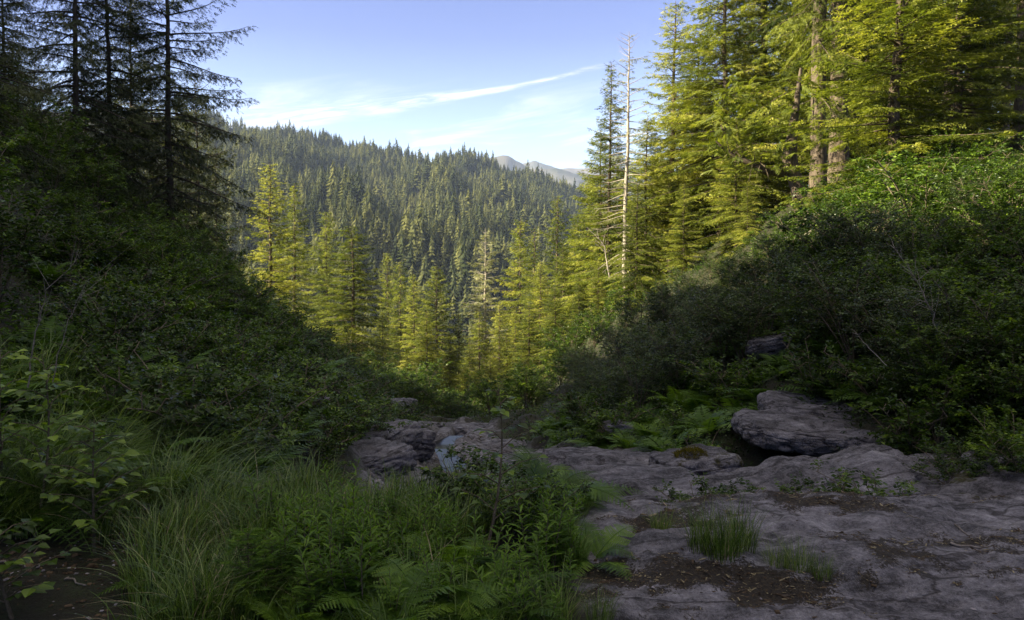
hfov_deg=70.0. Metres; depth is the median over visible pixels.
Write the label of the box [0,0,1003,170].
sky
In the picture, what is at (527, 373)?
bright bush
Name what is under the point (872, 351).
bare branch
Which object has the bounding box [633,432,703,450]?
fern
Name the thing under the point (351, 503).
leafy herb
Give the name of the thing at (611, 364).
alder bush
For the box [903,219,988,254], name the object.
leafy shrub
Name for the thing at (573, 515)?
grass tuft
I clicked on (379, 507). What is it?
leafy herb
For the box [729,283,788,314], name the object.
alder bush
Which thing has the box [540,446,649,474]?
rock outcrop
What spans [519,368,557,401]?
bright bush
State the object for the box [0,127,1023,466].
undergrowth
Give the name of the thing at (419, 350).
conifer
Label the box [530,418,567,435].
fern
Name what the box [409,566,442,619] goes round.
leafy herb
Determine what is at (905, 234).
leafy shrub
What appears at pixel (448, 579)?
leafy herb
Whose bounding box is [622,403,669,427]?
fern
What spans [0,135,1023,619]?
ground
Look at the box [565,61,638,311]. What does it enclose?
conifer
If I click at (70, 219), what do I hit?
leafy shrub
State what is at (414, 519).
leafy herb
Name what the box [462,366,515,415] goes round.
bright bush
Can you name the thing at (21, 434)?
fern
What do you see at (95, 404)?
fern
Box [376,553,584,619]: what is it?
fern
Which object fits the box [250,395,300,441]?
shrub
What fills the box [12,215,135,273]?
shrub
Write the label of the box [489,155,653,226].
mountains
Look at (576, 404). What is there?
shrub
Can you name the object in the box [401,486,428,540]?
leafy herb
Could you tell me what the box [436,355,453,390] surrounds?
conifer
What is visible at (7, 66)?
dark spruce
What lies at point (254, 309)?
shrub
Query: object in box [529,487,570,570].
leafy herb
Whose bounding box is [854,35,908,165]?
conifer
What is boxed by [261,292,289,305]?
shrub
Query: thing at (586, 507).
grass tuft
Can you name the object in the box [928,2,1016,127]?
old conifer
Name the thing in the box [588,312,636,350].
alder bush
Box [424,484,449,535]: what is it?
leafy herb
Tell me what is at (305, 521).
leafy herb
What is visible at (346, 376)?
shrub
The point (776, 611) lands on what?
pebbles
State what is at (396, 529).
leafy herb
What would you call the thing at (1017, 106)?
old conifer
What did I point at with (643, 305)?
alder bush
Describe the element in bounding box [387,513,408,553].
leafy herb
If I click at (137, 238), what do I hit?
shrub
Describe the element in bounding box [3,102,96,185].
leafy shrub
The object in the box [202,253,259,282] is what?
leafy shrub
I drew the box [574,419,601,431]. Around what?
fern
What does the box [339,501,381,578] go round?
leafy herb
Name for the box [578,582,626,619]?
grass tuft
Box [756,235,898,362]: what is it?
leafy shrub
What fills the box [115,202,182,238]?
leafy shrub
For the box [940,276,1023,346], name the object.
leafy shrub
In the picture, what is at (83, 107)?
dark spruce
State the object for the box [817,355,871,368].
fern
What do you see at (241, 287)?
shrub
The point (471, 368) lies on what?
conifer
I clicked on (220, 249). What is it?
leafy shrub
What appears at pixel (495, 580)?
leafy herb
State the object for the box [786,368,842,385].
fern
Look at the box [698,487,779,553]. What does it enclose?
grass tuft
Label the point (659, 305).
alder bush
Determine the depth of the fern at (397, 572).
3.36 m
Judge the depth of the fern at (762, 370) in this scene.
16.96 m
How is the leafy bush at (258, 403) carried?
on the ground at (930, 593)
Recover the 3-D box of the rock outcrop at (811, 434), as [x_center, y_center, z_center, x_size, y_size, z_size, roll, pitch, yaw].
[4.706,1.942,11.633,2.296,0.463,1.819,3,7,4]
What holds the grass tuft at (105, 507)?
on the ground at (930, 593)
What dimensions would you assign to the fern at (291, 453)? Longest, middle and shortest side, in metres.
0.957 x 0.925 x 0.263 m
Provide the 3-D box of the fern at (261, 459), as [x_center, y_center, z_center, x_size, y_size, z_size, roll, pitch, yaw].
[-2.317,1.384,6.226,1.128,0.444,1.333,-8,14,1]
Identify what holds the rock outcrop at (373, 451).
on the ground at (930, 593)
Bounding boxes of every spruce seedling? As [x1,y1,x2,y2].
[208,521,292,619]
[242,529,304,617]
[282,563,338,619]
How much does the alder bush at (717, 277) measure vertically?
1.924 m
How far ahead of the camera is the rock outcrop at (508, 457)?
15.42 m
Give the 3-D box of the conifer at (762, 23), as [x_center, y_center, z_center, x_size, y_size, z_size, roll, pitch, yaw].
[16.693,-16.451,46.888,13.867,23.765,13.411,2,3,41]
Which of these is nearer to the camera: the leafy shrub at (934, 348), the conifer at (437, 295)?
the leafy shrub at (934, 348)
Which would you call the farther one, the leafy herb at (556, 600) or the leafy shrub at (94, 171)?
the leafy shrub at (94, 171)
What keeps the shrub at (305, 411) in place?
on the ground at (930, 593)
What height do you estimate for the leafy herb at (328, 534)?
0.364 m
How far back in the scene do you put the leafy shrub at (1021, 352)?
10.19 m
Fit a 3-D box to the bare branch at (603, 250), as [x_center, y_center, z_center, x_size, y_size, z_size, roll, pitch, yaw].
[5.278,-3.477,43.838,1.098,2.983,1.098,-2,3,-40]
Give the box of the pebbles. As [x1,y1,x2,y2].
[594,493,1020,617]
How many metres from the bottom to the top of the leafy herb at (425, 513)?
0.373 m
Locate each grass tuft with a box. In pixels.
[0,429,198,542]
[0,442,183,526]
[0,445,174,553]
[35,454,234,527]
[85,483,238,543]
[279,456,297,477]
[289,459,307,478]
[495,552,600,619]
[519,505,604,569]
[537,565,603,617]
[547,498,590,527]
[563,537,596,563]
[568,483,602,518]
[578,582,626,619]
[631,502,690,529]
[664,492,738,554]
[677,495,767,564]
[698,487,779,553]
[746,530,813,568]
[766,526,841,573]
[801,547,853,582]
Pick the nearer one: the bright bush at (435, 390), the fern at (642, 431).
the fern at (642, 431)
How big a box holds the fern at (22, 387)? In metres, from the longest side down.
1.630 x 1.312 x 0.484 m
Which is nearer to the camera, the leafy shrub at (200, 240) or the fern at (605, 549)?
the fern at (605, 549)
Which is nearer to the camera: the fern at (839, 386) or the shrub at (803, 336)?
the fern at (839, 386)
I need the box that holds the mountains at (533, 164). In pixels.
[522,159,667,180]
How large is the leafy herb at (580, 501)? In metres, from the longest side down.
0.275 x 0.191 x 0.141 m
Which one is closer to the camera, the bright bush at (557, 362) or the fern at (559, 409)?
the fern at (559, 409)
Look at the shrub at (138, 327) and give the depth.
7.88 m
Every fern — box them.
[0,452,153,556]
[1,363,74,408]
[1,416,77,442]
[2,409,133,473]
[9,248,95,281]
[16,398,165,425]
[35,243,78,259]
[53,281,117,289]
[53,343,169,384]
[63,337,164,362]
[64,401,233,441]
[67,465,238,525]
[81,413,219,503]
[82,264,134,278]
[97,542,228,594]
[116,229,143,240]
[141,571,274,619]
[144,347,224,388]
[155,313,204,321]
[165,356,232,369]
[174,283,211,295]
[190,310,245,322]
[197,441,320,490]
[198,334,245,353]
[198,526,269,565]
[215,299,246,311]
[217,311,264,322]
[234,300,281,312]
[241,595,349,619]
[249,382,299,402]
[252,344,299,356]
[256,389,310,414]
[266,364,307,387]
[270,443,317,463]
[270,568,460,619]
[285,405,339,445]
[293,337,333,345]
[309,560,475,619]
[311,359,348,375]
[316,556,518,619]
[321,402,365,417]
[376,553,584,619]
[386,529,531,595]
[444,443,645,523]
[449,582,565,619]
[506,463,608,501]
[518,516,635,581]
[529,416,558,434]
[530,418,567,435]
[531,424,543,437]
[540,429,566,447]
[547,415,576,429]
[552,404,582,424]
[552,427,581,438]
[556,429,624,448]
[557,477,606,508]
[560,410,613,435]
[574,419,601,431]
[599,428,644,448]
[618,416,687,440]
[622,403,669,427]
[631,427,714,451]
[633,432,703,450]
[636,410,700,439]
[638,386,699,408]
[641,400,668,409]
[656,405,733,441]
[659,397,717,418]
[671,387,720,405]
[673,371,708,390]
[688,380,732,394]
[688,398,749,412]
[694,341,734,356]
[706,387,805,404]
[712,406,758,447]
[727,366,776,379]
[731,370,774,386]
[738,397,790,409]
[740,349,763,362]
[754,350,811,367]
[757,361,798,379]
[773,371,858,398]
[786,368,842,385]
[792,391,817,395]
[803,335,855,358]
[816,354,905,381]
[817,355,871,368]
[827,385,927,411]
[832,363,866,381]
[834,329,880,343]
[839,332,890,352]
[890,403,964,432]
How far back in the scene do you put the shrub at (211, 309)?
13.94 m
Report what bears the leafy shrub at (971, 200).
on the ground at (930, 593)
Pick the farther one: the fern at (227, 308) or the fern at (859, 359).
the fern at (227, 308)
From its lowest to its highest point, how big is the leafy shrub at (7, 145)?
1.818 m
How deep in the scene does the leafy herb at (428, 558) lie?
3.55 m
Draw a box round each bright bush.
[341,348,360,367]
[356,350,399,375]
[363,367,403,389]
[364,371,433,411]
[370,359,405,384]
[388,369,406,388]
[389,357,444,403]
[394,369,444,397]
[397,362,450,394]
[413,377,494,417]
[413,388,451,413]
[437,383,472,404]
[441,389,488,418]
[446,393,486,411]
[448,396,487,417]
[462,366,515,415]
[483,378,532,413]
[486,382,536,409]
[503,356,561,408]
[510,380,551,405]
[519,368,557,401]
[529,359,562,387]
[531,336,586,366]
[535,321,583,348]
[538,338,553,362]
[545,351,572,384]
[552,317,586,346]
[552,328,589,355]
[569,311,615,347]
[573,299,621,345]
[603,266,659,292]
[603,270,654,301]
[604,283,650,313]
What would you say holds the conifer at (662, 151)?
on the ground at (930, 593)
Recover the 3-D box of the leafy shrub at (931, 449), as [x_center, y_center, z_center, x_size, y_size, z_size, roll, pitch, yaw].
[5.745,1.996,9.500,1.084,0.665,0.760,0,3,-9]
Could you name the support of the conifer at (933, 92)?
on the ground at (930, 593)
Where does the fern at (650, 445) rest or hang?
on the ground at (930, 593)
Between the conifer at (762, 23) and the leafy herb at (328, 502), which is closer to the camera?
the leafy herb at (328, 502)
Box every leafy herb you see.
[241,462,286,525]
[262,486,311,570]
[262,524,291,600]
[263,486,286,524]
[266,507,322,592]
[271,491,300,554]
[277,509,303,571]
[283,485,324,551]
[290,523,347,619]
[292,481,343,573]
[305,500,326,547]
[307,499,355,587]
[309,538,346,612]
[313,545,374,619]
[314,457,365,534]
[316,474,338,523]
[316,493,374,586]
[316,509,340,568]
[325,483,359,517]
[326,487,368,558]
[326,514,384,616]
[335,539,369,610]
[337,484,367,541]
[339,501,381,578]
[344,511,387,584]
[347,495,388,564]
[347,499,381,577]
[356,497,395,566]
[356,507,398,577]
[365,490,397,535]
[367,476,402,522]
[367,511,411,563]
[372,512,412,557]
[373,524,388,566]
[374,534,418,582]
[379,520,396,564]
[380,488,396,528]
[381,559,408,612]
[383,534,401,567]
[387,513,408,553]
[389,501,422,558]
[390,497,404,523]
[392,518,428,572]
[400,496,414,529]
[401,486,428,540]
[404,477,426,516]
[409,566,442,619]
[411,495,433,545]
[415,539,449,580]
[415,540,463,619]
[418,559,432,585]
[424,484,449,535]
[424,521,446,558]
[426,572,446,596]
[427,518,462,569]
[429,485,464,544]
[433,516,456,560]
[433,554,460,600]
[436,494,468,552]
[446,553,460,579]
[458,505,512,579]
[461,544,514,608]
[491,525,533,598]
[493,566,539,619]
[507,492,562,578]
[518,555,556,615]
[521,488,548,552]
[525,568,564,619]
[528,534,555,598]
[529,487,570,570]
[529,490,571,556]
[538,483,583,564]
[556,547,579,591]
[557,475,573,520]
[559,508,585,567]
[562,485,587,520]
[566,472,593,507]
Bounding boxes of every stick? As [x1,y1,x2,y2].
[64,576,85,584]
[950,542,990,548]
[954,523,971,535]
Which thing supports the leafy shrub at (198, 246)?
on the ground at (930, 593)
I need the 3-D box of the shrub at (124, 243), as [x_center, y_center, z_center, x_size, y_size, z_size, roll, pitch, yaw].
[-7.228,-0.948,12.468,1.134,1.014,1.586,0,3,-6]
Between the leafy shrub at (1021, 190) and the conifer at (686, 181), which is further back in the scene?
the conifer at (686, 181)
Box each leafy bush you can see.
[150,365,233,413]
[172,359,267,411]
[185,327,284,381]
[229,373,294,436]
[415,441,515,512]
[465,465,557,540]
[505,461,592,530]
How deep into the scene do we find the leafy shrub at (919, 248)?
14.55 m
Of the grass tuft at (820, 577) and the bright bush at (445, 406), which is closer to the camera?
the grass tuft at (820, 577)
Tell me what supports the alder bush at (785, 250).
on the ground at (930, 593)
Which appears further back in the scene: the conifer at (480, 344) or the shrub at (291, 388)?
the conifer at (480, 344)
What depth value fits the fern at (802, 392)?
13.63 m
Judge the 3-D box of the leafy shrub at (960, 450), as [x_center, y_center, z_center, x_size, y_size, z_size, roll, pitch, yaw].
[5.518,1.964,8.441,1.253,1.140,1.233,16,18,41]
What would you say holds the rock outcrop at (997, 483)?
on the ground at (930, 593)
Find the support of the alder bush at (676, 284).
on the ground at (930, 593)
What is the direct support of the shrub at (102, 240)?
on the ground at (930, 593)
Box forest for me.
[171,106,643,371]
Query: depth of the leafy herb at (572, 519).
4.04 m
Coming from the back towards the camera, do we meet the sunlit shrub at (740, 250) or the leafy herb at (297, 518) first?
the sunlit shrub at (740, 250)
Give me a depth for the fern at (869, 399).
11.83 m
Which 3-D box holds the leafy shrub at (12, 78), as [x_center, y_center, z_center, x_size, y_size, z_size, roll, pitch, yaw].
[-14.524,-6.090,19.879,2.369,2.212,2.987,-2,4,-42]
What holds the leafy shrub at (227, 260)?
on the ground at (930, 593)
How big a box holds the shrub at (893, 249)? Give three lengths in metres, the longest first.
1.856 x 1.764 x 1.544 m
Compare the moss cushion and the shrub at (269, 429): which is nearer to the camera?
the shrub at (269, 429)
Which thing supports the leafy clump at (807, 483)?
on the ground at (930, 593)
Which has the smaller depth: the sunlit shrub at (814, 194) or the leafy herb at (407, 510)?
the leafy herb at (407, 510)
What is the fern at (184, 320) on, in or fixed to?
on the ground at (930, 593)
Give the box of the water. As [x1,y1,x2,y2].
[435,436,466,471]
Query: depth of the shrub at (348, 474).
8.64 m
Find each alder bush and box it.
[562,346,600,368]
[562,350,599,386]
[562,377,579,397]
[563,342,595,365]
[564,365,591,392]
[566,363,621,402]
[568,367,596,390]
[575,381,605,395]
[584,352,638,387]
[585,358,637,391]
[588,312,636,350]
[589,324,652,369]
[593,340,691,421]
[598,365,663,411]
[602,332,632,359]
[612,294,676,342]
[613,323,670,362]
[617,320,680,367]
[626,288,678,327]
[626,334,697,401]
[631,314,729,391]
[632,318,686,358]
[639,296,660,316]
[644,281,710,334]
[644,287,705,330]
[650,277,679,299]
[661,264,707,290]
[662,291,718,331]
[667,304,710,341]
[669,276,713,293]
[670,276,728,316]
[672,278,760,364]
[673,291,729,328]
[678,284,763,341]
[682,280,787,370]
[698,252,728,278]
[698,283,734,309]
[709,261,733,287]
[713,262,743,288]
[715,245,815,335]
[724,246,767,282]
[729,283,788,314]
[743,231,797,274]
[752,228,810,288]
[769,239,835,296]
[779,250,858,306]
[789,220,897,282]
[806,197,913,273]
[816,193,925,256]
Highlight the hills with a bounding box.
[17,107,614,371]
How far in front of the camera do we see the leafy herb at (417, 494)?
4.46 m
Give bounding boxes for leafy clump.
[652,483,707,502]
[653,470,749,501]
[687,474,765,499]
[720,479,795,493]
[774,467,882,495]
[809,458,920,496]
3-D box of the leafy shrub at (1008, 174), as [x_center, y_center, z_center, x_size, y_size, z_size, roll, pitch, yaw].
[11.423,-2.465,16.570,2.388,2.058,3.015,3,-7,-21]
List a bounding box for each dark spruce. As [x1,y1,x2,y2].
[0,0,61,134]
[0,0,73,189]
[0,0,170,209]
[0,2,31,133]
[1,31,59,121]
[16,58,63,158]
[20,0,190,221]
[56,68,138,204]
[67,0,268,261]
[83,0,202,236]
[90,76,190,215]
[122,62,214,235]
[156,97,247,276]
[160,67,252,284]
[188,142,253,278]
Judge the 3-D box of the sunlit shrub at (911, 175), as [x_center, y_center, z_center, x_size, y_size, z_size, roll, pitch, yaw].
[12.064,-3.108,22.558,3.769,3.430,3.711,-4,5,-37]
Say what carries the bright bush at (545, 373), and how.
on the ground at (930, 593)
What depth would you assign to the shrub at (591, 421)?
15.47 m
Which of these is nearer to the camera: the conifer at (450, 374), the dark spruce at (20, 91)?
the dark spruce at (20, 91)
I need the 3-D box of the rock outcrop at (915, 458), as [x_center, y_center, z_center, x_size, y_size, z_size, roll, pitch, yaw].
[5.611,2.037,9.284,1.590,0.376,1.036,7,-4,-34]
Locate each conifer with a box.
[243,163,313,329]
[263,183,323,333]
[300,210,365,358]
[309,224,415,379]
[370,253,404,365]
[370,311,399,370]
[376,261,419,373]
[398,274,430,371]
[401,354,412,379]
[402,266,471,388]
[407,311,447,392]
[411,334,431,379]
[436,333,463,391]
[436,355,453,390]
[450,311,473,400]
[454,366,475,398]
[456,231,511,398]
[458,339,481,404]
[459,311,501,392]
[482,302,511,381]
[483,354,498,389]
[487,217,541,377]
[489,322,498,379]
[491,333,518,396]
[494,311,527,387]
[502,227,546,369]
[507,303,548,402]
[509,260,552,372]
[516,195,573,359]
[532,288,568,382]
[536,245,574,360]
[541,184,605,329]
[550,224,590,317]
[554,128,632,329]
[557,278,590,351]
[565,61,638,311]
[580,261,611,333]
[594,167,653,265]
[599,183,666,314]
[600,116,680,302]
[602,0,717,287]
[628,0,809,250]
[631,87,706,257]
[633,165,679,273]
[642,33,740,260]
[649,183,709,288]
[670,0,866,226]
[694,117,778,261]
[697,59,829,220]
[704,38,760,141]
[729,0,858,203]
[729,183,765,249]
[742,0,936,182]
[745,0,904,197]
[746,36,827,203]
[756,140,787,214]
[758,0,1023,219]
[774,0,930,184]
[786,0,937,174]
[827,0,1023,173]
[848,0,998,155]
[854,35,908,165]
[876,0,1016,124]
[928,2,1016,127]
[962,23,1011,143]
[980,0,1016,130]
[987,5,1016,129]
[1010,0,1023,140]
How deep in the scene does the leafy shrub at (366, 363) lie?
44.27 m
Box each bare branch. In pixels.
[27,238,80,387]
[46,238,139,381]
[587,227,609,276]
[855,331,886,365]
[886,236,954,343]
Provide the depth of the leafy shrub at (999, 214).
13.60 m
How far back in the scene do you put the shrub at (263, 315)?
16.35 m
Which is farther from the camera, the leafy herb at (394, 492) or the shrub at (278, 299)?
the shrub at (278, 299)
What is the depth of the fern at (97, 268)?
11.74 m
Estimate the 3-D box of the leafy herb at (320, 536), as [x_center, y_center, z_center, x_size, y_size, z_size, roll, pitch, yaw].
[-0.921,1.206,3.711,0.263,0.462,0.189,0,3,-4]
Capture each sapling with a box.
[0,349,58,479]
[0,355,104,538]
[0,517,80,618]
[31,418,159,553]
[451,383,550,555]
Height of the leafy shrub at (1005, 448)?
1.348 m
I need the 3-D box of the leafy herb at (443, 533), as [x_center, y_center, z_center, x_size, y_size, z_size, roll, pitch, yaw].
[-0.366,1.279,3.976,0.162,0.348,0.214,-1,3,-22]
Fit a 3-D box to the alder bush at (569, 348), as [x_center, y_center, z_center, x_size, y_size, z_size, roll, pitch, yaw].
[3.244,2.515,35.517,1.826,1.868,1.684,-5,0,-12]
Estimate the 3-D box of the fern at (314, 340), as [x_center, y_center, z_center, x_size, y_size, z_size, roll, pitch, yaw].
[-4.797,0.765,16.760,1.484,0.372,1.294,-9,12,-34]
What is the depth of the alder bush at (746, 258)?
26.74 m
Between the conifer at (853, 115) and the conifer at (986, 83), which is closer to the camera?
the conifer at (986, 83)
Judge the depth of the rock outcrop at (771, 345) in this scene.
16.21 m
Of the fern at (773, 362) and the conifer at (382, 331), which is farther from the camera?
the conifer at (382, 331)
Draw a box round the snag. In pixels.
[593,32,654,288]
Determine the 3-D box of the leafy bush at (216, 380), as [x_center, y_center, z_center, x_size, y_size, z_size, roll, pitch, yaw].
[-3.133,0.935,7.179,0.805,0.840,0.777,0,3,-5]
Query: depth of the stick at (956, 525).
4.54 m
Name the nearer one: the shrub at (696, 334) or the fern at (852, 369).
the fern at (852, 369)
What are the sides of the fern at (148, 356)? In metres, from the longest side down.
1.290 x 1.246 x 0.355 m
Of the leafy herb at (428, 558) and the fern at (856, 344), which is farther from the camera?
the fern at (856, 344)
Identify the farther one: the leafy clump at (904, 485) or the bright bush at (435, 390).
the bright bush at (435, 390)
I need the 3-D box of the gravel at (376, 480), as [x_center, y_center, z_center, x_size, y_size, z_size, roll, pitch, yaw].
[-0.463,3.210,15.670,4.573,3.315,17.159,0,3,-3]
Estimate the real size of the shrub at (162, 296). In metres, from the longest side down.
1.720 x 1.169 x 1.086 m
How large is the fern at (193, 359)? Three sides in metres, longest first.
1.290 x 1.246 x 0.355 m
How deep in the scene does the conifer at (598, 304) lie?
49.92 m
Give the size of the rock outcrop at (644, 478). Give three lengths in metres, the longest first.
2.226 x 1.677 x 0.895 m
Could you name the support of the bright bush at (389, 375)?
on the ground at (930, 593)
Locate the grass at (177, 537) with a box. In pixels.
[0,319,559,619]
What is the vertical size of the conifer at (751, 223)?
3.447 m
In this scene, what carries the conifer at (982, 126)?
on the ground at (930, 593)
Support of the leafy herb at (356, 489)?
on the ground at (930, 593)
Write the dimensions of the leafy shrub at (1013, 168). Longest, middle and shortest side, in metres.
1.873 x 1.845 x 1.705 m
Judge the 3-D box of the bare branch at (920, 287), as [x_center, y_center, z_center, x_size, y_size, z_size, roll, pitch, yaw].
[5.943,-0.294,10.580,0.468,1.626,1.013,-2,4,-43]
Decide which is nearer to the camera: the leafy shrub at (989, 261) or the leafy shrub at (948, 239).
the leafy shrub at (989, 261)
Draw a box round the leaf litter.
[564,490,1023,619]
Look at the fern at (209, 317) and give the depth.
13.86 m
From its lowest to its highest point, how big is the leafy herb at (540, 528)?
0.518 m
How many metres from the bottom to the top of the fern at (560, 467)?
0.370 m
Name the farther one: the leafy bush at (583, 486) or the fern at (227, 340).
the fern at (227, 340)
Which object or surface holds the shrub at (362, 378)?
on the ground at (930, 593)
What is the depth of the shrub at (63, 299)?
8.41 m
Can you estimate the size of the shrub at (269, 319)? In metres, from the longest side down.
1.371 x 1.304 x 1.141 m
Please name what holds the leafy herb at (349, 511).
on the ground at (930, 593)
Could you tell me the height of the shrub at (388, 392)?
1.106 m
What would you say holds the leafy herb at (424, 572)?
on the ground at (930, 593)
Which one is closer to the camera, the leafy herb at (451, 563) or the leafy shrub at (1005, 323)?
the leafy herb at (451, 563)
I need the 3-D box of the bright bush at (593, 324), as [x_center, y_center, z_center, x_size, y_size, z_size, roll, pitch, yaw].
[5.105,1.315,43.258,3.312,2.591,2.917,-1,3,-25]
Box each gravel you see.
[0,504,265,619]
[362,432,507,493]
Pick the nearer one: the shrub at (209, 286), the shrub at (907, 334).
the shrub at (907, 334)
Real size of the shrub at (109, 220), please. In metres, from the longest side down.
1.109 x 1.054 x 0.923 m
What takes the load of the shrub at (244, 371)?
on the ground at (930, 593)
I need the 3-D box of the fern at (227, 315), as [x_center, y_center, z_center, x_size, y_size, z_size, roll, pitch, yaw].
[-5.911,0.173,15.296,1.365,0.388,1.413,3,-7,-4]
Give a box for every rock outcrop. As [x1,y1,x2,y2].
[315,396,341,408]
[351,437,416,479]
[361,418,423,449]
[380,398,417,412]
[392,473,445,491]
[414,428,436,461]
[418,421,443,427]
[440,422,452,425]
[453,422,487,435]
[464,455,539,468]
[466,457,517,472]
[477,449,532,456]
[480,438,528,449]
[484,459,520,472]
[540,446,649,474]
[570,463,720,502]
[602,420,633,435]
[649,443,743,475]
[700,450,928,496]
[731,408,887,456]
[745,332,809,358]
[757,390,855,416]
[818,443,924,470]
[905,452,956,463]
[918,457,960,472]
[918,468,955,485]
[924,483,979,502]
[935,468,1023,502]
[959,451,1023,472]
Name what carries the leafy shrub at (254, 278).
on the ground at (930, 593)
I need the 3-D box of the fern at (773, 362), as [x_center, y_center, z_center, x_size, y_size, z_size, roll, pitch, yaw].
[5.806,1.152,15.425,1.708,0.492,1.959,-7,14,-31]
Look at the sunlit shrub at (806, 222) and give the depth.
19.10 m
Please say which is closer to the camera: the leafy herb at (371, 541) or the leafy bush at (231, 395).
the leafy herb at (371, 541)
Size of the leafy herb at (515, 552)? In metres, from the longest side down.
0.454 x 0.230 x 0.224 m
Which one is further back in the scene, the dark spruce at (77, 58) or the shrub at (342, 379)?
the dark spruce at (77, 58)
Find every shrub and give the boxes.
[0,60,31,93]
[0,81,21,124]
[0,94,84,166]
[0,106,75,155]
[0,124,32,185]
[0,131,83,199]
[0,156,22,203]
[0,158,64,311]
[0,312,144,362]
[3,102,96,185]
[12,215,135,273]
[16,282,124,330]
[28,199,105,250]
[33,187,120,223]
[35,234,95,261]
[36,277,195,356]
[40,282,161,320]
[45,144,135,214]
[46,213,142,265]
[52,318,176,392]
[54,272,207,336]
[55,136,141,195]
[61,256,153,308]
[74,353,207,420]
[75,260,167,295]
[81,228,134,266]
[89,226,150,267]
[91,198,128,229]
[94,262,176,311]
[95,331,278,455]
[97,318,222,370]
[97,375,165,397]
[98,191,165,228]
[99,173,146,207]
[107,279,209,335]
[111,249,189,284]
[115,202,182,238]
[115,209,213,263]
[115,232,209,288]
[117,210,195,247]
[121,234,176,265]
[135,267,212,310]
[139,362,207,390]
[143,227,196,264]
[154,249,239,276]
[156,280,228,317]
[156,372,344,468]
[160,323,230,357]
[163,262,238,295]
[168,397,245,414]
[172,282,237,315]
[172,288,215,319]
[174,227,220,251]
[175,246,257,292]
[175,309,223,333]
[176,267,223,292]
[180,316,273,362]
[181,237,216,260]
[183,366,264,392]
[187,308,256,353]
[189,217,237,256]
[190,353,272,395]
[201,240,227,256]
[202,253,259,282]
[202,281,265,311]
[215,276,281,309]
[227,320,274,346]
[229,297,274,321]
[229,396,284,441]
[230,267,284,297]
[235,305,305,339]
[243,307,289,325]
[248,344,346,393]
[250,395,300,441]
[251,288,288,301]
[252,327,306,356]
[254,357,387,418]
[256,305,316,329]
[257,341,322,377]
[259,310,318,342]
[260,295,298,322]
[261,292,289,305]
[261,371,334,421]
[263,416,295,452]
[270,296,287,308]
[270,317,335,355]
[273,353,327,384]
[275,302,310,336]
[287,409,370,465]
[297,320,351,354]
[303,337,355,368]
[310,379,393,425]
[311,395,382,445]
[311,461,351,486]
[312,385,393,433]
[313,364,352,392]
[313,408,359,449]
[314,345,366,364]
[316,451,348,478]
[318,461,373,497]
[322,340,357,367]
[323,368,358,386]
[333,354,356,373]
[340,350,373,374]
[344,398,412,433]
[349,386,397,403]
[352,375,396,405]
[353,394,408,421]
[354,366,382,382]
[355,370,402,394]
[360,396,424,418]
[362,366,395,384]
[367,392,398,414]
[379,400,420,416]
[384,385,409,397]
[389,400,421,420]
[390,408,434,421]
[524,415,551,434]
[544,408,578,426]
[546,388,636,434]
[548,387,617,420]
[579,391,668,447]
[584,386,655,414]
[600,383,656,406]
[619,359,685,387]
[640,400,689,438]
[653,321,685,354]
[660,370,703,393]
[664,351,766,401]
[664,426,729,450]
[679,356,790,406]
[683,325,718,345]
[703,302,783,343]
[718,251,770,291]
[734,246,763,263]
[742,226,778,258]
[751,308,832,356]
[752,206,908,267]
[756,211,818,245]
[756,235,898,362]
[756,291,791,330]
[761,267,862,342]
[768,226,818,256]
[771,225,881,291]
[774,191,853,235]
[779,200,815,223]
[781,327,865,401]
[785,243,946,334]
[787,174,913,248]
[789,216,917,259]
[793,289,837,317]
[796,332,845,356]
[797,187,833,204]
[803,175,916,233]
[812,160,877,196]
[813,309,896,334]
[819,212,902,250]
[819,338,909,412]
[825,159,876,195]
[830,145,979,223]
[832,277,945,370]
[834,163,923,218]
[839,148,983,236]
[846,387,968,453]
[847,134,936,187]
[849,221,965,294]
[850,239,983,325]
[858,214,925,275]
[860,349,963,416]
[861,230,919,272]
[863,165,948,221]
[864,207,972,278]
[873,271,1018,388]
[874,324,1023,415]
[875,311,1014,417]
[879,279,1023,391]
[885,364,985,451]
[886,314,948,358]
[891,278,978,319]
[892,232,1022,313]
[892,252,1023,335]
[893,308,1023,410]
[895,225,968,267]
[902,430,1023,484]
[902,434,984,455]
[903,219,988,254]
[906,144,1021,218]
[908,114,1001,161]
[909,144,1010,196]
[909,199,972,239]
[915,126,997,182]
[919,362,1023,433]
[928,424,1020,469]
[930,198,1023,280]
[937,164,1019,242]
[938,328,1023,414]
[940,197,1023,280]
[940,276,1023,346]
[941,197,1020,256]
[942,181,1003,224]
[949,130,1023,165]
[952,299,1023,346]
[953,142,1023,233]
[954,401,1023,477]
[956,157,1023,233]
[957,404,1023,456]
[959,397,996,434]
[963,296,1023,389]
[963,337,1023,430]
[970,168,1023,208]
[974,228,1023,300]
[975,251,1023,315]
[980,424,1023,459]
[983,155,1023,185]
[1002,132,1023,222]
[1007,175,1023,191]
[1008,265,1023,292]
[1008,296,1023,349]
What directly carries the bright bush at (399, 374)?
on the ground at (930, 593)
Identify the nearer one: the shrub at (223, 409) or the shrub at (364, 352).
the shrub at (223, 409)
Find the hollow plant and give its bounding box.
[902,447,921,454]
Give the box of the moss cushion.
[671,446,708,460]
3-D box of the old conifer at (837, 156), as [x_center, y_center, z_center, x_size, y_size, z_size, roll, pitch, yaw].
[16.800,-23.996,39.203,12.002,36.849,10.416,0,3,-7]
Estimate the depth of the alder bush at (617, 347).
30.14 m
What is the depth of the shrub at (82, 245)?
11.52 m
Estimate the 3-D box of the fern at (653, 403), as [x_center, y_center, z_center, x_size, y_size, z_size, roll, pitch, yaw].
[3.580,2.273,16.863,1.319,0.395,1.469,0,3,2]

